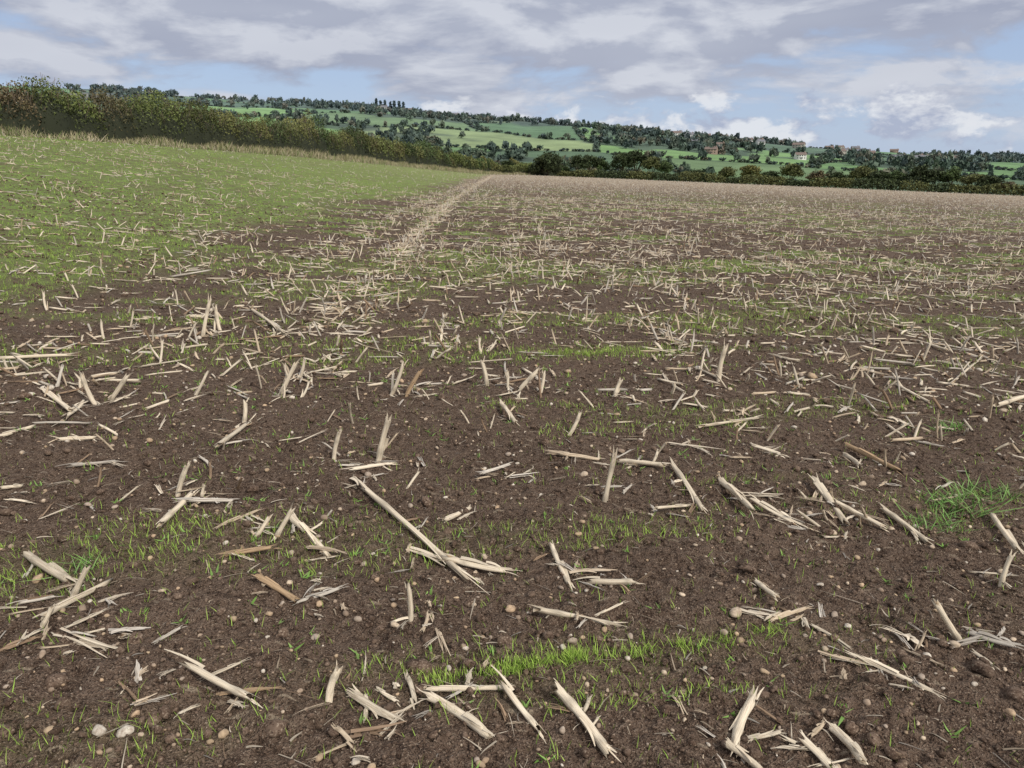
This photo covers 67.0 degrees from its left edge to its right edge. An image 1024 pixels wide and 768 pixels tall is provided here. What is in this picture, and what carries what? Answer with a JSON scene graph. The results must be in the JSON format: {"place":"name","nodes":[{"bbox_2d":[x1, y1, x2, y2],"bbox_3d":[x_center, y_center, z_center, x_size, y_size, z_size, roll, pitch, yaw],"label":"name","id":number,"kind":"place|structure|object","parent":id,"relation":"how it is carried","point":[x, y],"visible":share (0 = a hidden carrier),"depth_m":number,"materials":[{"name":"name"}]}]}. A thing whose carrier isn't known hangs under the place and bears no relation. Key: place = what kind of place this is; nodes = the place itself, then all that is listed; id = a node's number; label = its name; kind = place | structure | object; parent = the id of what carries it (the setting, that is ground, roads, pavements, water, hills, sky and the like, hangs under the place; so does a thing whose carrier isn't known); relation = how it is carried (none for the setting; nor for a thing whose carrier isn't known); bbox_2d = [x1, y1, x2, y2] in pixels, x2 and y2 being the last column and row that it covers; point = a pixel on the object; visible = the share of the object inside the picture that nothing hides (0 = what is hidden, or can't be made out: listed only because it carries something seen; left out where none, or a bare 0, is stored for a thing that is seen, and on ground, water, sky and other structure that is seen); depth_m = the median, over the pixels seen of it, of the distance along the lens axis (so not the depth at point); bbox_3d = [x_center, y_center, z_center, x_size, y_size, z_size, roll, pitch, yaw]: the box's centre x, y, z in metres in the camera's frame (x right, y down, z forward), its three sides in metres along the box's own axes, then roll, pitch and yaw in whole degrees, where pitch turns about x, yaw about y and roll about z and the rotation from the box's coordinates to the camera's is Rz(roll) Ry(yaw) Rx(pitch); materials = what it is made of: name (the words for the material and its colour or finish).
{"place":"outdoors","nodes":[
{"label":"outdoors","id":0,"kind":"place"},
{"bbox_2d":[0,136,1023,767],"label":"field ground","id":1,"kind":"structure","parent":0,"point":[314,730],"depth_m":4.13,"materials":[{"name":"soil"}]},
{"bbox_2d":[21,545,110,581],"bbox_3d":[-1.753,0.706,3.031,0.353,0.090,0.173,-11,19,-34],"label":"grass tuft","id":2,"kind":"object","parent":1,"relation":"on","point":[83,562],"visible":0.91,"depth_m":3.06,"materials":[{"name":"green plant"}]},
{"bbox_2d":[0,123,539,175],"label":"verge grass","id":3,"kind":"structure","parent":1,"relation":"on","point":[167,142],"depth_m":68.81,"materials":[{"name":"green plant"}]},
{"bbox_2d":[0,73,570,176],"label":"hedgerow","id":4,"kind":"object","parent":1,"relation":"on","point":[42,112],"visible":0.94,"depth_m":63.54,"materials":[{"name":"green plant"}]},
{"bbox_2d":[499,160,515,166],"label":"oak tree","id":5,"kind":"object","parent":1,"relation":"on","point":[508,162],"visible":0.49,"depth_m":251.93,"materials":[{"name":"green plant"}]},
{"bbox_2d":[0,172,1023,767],"bbox_3d":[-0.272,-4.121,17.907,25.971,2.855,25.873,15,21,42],"label":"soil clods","id":6,"kind":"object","parent":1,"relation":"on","point":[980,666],"visible":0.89,"depth_m":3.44,"materials":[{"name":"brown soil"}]},
{"bbox_2d":[0,214,1023,576],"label":"maize stalk stubble","id":7,"kind":"object","parent":1,"relation":"on","point":[814,286],"visible":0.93,"depth_m":8.02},
{"bbox_2d":[0,294,1023,767],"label":"maize stalk stubble","id":8,"kind":"object","parent":1,"relation":"on","point":[560,692],"visible":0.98,"depth_m":2.94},
{"bbox_2d":[0,135,1023,767],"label":"crop seedlings","id":9,"kind":"object","parent":1,"relation":"on","point":[574,653],"visible":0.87,"depth_m":5.76,"materials":[{"name":"green plant"}]},
{"bbox_2d":[0,135,1023,346],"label":"maize stalk stubble","id":10,"kind":"object","parent":1,"relation":"on","point":[431,218],"visible":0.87,"depth_m":22.46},
{"bbox_2d":[0,344,1023,767],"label":"broadleaf weeds","id":11,"kind":"object","parent":1,"relation":"on","point":[306,576],"visible":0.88,"depth_m":3.47,"materials":[{"name":"green plant"}]},
{"bbox_2d":[0,172,1023,767],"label":"field stones","id":12,"kind":"object","parent":1,"relation":"on","point":[222,734],"visible":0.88,"depth_m":3.86,"materials":[{"name":"beige stone"}]},
{"bbox_2d":[0,214,1023,767],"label":"straw litter","id":13,"kind":"object","parent":1,"relation":"on","point":[516,540],"visible":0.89,"depth_m":3.06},
{"bbox_2d":[2,132,1023,223],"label":"maize stalk stubble","id":14,"kind":"object","parent":1,"relation":"on","point":[748,188],"visible":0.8,"depth_m":72.76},
{"bbox_2d":[528,151,562,175],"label":"round thorn bush","id":15,"kind":"object","parent":1,"relation":"on","point":[548,161],"visible":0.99,"depth_m":221.30,"materials":[{"name":"green plant"}]},
{"bbox_2d":[566,154,585,169],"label":"oak tree","id":16,"kind":"object","parent":1,"relation":"on","point":[577,160],"visible":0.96,"depth_m":227.28,"materials":[{"name":"green plant"}]},
{"bbox_2d":[579,154,602,177],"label":"oak tree","id":17,"kind":"object","parent":1,"relation":"on","point":[588,163],"visible":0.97,"depth_m":227.09,"materials":[{"name":"green plant"}]},
{"bbox_2d":[596,158,610,177],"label":"oak tree","id":18,"kind":"object","parent":1,"relation":"on","point":[604,164],"visible":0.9,"depth_m":227.54,"materials":[{"name":"green plant"}]},
{"bbox_2d":[608,151,633,178],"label":"oak tree","id":19,"kind":"object","parent":1,"relation":"on","point":[619,158],"visible":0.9,"depth_m":223.77,"materials":[{"name":"green plant"}]},
{"bbox_2d":[623,149,648,171],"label":"oak tree","id":20,"kind":"object","parent":1,"relation":"on","point":[636,157],"visible":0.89,"depth_m":220.93,"materials":[{"name":"green plant"}]},
{"bbox_2d":[640,156,660,172],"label":"oak tree","id":21,"kind":"object","parent":1,"relation":"on","point":[649,162],"visible":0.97,"depth_m":217.79,"materials":[{"name":"green plant"}]},
{"bbox_2d":[657,160,672,174],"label":"oak tree","id":22,"kind":"object","parent":1,"relation":"on","point":[666,167],"visible":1,"depth_m":214.06,"materials":[{"name":"green plant"}]},
{"bbox_2d":[692,169,705,178],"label":"oak tree","id":23,"kind":"object","parent":1,"relation":"on","point":[698,170],"visible":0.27,"depth_m":217.95,"materials":[{"name":"green plant"}]},
{"bbox_2d":[716,166,737,176],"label":"oak tree","id":24,"kind":"object","parent":1,"relation":"on","point":[726,171],"visible":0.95,"depth_m":214.12,"materials":[{"name":"green plant"}]},
{"bbox_2d":[739,165,762,183],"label":"oak tree","id":25,"kind":"object","parent":1,"relation":"on","point":[750,169],"visible":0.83,"depth_m":208.88,"materials":[{"name":"green plant"}]},
{"bbox_2d":[762,170,779,177],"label":"oak tree","id":26,"kind":"object","parent":1,"relation":"on","point":[772,173],"visible":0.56,"depth_m":199.32,"materials":[{"name":"green plant"}]},
{"bbox_2d":[557,169,1023,195],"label":"boundary hedge","id":27,"kind":"object","parent":1,"relation":"on","point":[845,182],"visible":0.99,"depth_m":177.42,"materials":[{"name":"green plant"}]},
{"bbox_2d":[778,163,805,179],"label":"oak tree","id":28,"kind":"object","parent":1,"relation":"on","point":[794,170],"visible":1,"depth_m":194.07,"materials":[{"name":"green plant"}]},
{"bbox_2d":[805,170,829,179],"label":"oak tree","id":29,"kind":"object","parent":1,"relation":"on","point":[819,174],"visible":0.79,"depth_m":189.69,"materials":[{"name":"green plant"}]},
{"bbox_2d":[824,171,848,182],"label":"oak tree","id":30,"kind":"object","parent":1,"relation":"on","point":[838,174],"visible":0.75,"depth_m":185.97,"materials":[{"name":"green plant"}]},
{"bbox_2d":[847,165,876,188],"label":"oak tree","id":31,"kind":"object","parent":1,"relation":"on","point":[859,172],"visible":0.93,"depth_m":177.46,"materials":[{"name":"green plant"}]},
{"bbox_2d":[866,170,887,189],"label":"oak tree","id":32,"kind":"object","parent":1,"relation":"on","point":[878,174],"visible":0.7,"depth_m":174.90,"materials":[{"name":"green plant"}]},
{"bbox_2d":[884,170,908,189],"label":"oak tree","id":33,"kind":"object","parent":1,"relation":"on","point":[895,174],"visible":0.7,"depth_m":170.73,"materials":[{"name":"green plant"}]},
{"bbox_2d":[900,164,937,191],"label":"oak tree","id":34,"kind":"object","parent":1,"relation":"on","point":[915,173],"visible":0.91,"depth_m":165.29,"materials":[{"name":"green plant"}]},
{"bbox_2d":[920,169,950,185],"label":"oak tree","id":35,"kind":"object","parent":1,"relation":"on","point":[931,179],"visible":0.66,"depth_m":164.83,"materials":[{"name":"green plant"}]},
{"bbox_2d":[891,497,981,537],"bbox_3d":[2.030,0.647,3.774,0.360,0.117,0.396,0,16,0],"label":"grass tuft","id":36,"kind":"object","parent":1,"relation":"on","point":[940,519],"visible":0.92,"depth_m":3.73,"materials":[{"name":"green plant"}]},
{"bbox_2d":[924,416,964,431],"bbox_3d":[2.931,0.274,5.227,0.362,0.089,0.344,0,16,0],"label":"grass tuft","id":37,"kind":"object","parent":1,"relation":"on","point":[952,424],"visible":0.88,"depth_m":5.23,"materials":[{"name":"green plant"}]},
{"bbox_2d":[938,166,961,192],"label":"oak tree","id":38,"kind":"object","parent":1,"relation":"on","point":[952,174],"visible":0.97,"depth_m":161.19,"materials":[{"name":"green plant"}]},
{"bbox_2d":[916,482,1023,521],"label":"grass tuft","id":39,"kind":"object","parent":1,"relation":"on","point":[950,501],"visible":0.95,"depth_m":3.96,"materials":[{"name":"green plant"}]},
{"bbox_2d":[957,173,988,190],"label":"oak tree","id":40,"kind":"object","parent":1,"relation":"on","point":[970,179],"visible":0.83,"depth_m":157.49,"materials":[{"name":"green plant"}]},
{"bbox_2d":[932,464,1022,504],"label":"grass tuft","id":41,"kind":"object","parent":1,"relation":"on","point":[982,492],"visible":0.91,"depth_m":4.16,"materials":[{"name":"green plant"}]},
{"bbox_2d":[976,174,1004,190],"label":"oak tree","id":42,"kind":"object","parent":1,"relation":"on","point":[993,179],"visible":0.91,"depth_m":155.53,"materials":[{"name":"green plant"}]},
{"bbox_2d":[995,181,1015,194],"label":"oak tree","id":43,"kind":"object","parent":1,"relation":"on","point":[1010,182],"visible":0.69,"depth_m":153.76,"materials":[{"name":"green plant"}]},
{"bbox_2d":[0,86,1023,195],"bbox_3d":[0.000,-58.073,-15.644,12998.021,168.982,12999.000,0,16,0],"label":"hills","id":44,"kind":"structure","parent":0,"point":[473,138],"depth_m":791.32,"materials":[{"name":"green plant"}]},
{"bbox_2d":[375,98,405,108],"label":"poplar trees","id":45,"kind":"object","parent":44,"relation":"on","point":[390,104],"visible":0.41,"depth_m":1366.06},
{"bbox_2d":[3,83,1023,186],"bbox_3d":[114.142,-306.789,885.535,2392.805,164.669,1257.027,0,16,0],"label":"hillside trees","id":46,"kind":"object","parent":44,"relation":"on","point":[864,157],"visible":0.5,"depth_m":811.28,"materials":[{"name":"green plant"}]},
{"bbox_2d":[704,148,717,154],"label":"walls","id":47,"kind":"structure","parent":44,"relation":"on","point":[715,151],"depth_m":749.70,"materials":[{"name":"brick"}]},
{"bbox_2d":[794,153,806,159],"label":"walls","id":48,"kind":"structure","parent":44,"relation":"on","point":[798,156],"depth_m":737.92,"materials":[{"name":"white paint"}]},
{"bbox_2d":[794,152,806,154],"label":"roof","id":49,"kind":"structure","parent":48,"relation":"on","point":[801,153],"depth_m":738.04,"materials":[{"name":"tile"}]},
{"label":"walls","id":50,"kind":"object","parent":44,"relation":"on","visible":0},
{"bbox_2d":[792,142,805,144],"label":"roof","id":51,"kind":"structure","parent":50,"relation":"attached to","point":[802,143],"depth_m":906.63,"materials":[{"name":"tile"}]},
{"bbox_2d":[0,0,1023,154],"label":"sky","id":52,"kind":"structure","parent":0,"point":[908,76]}
]}

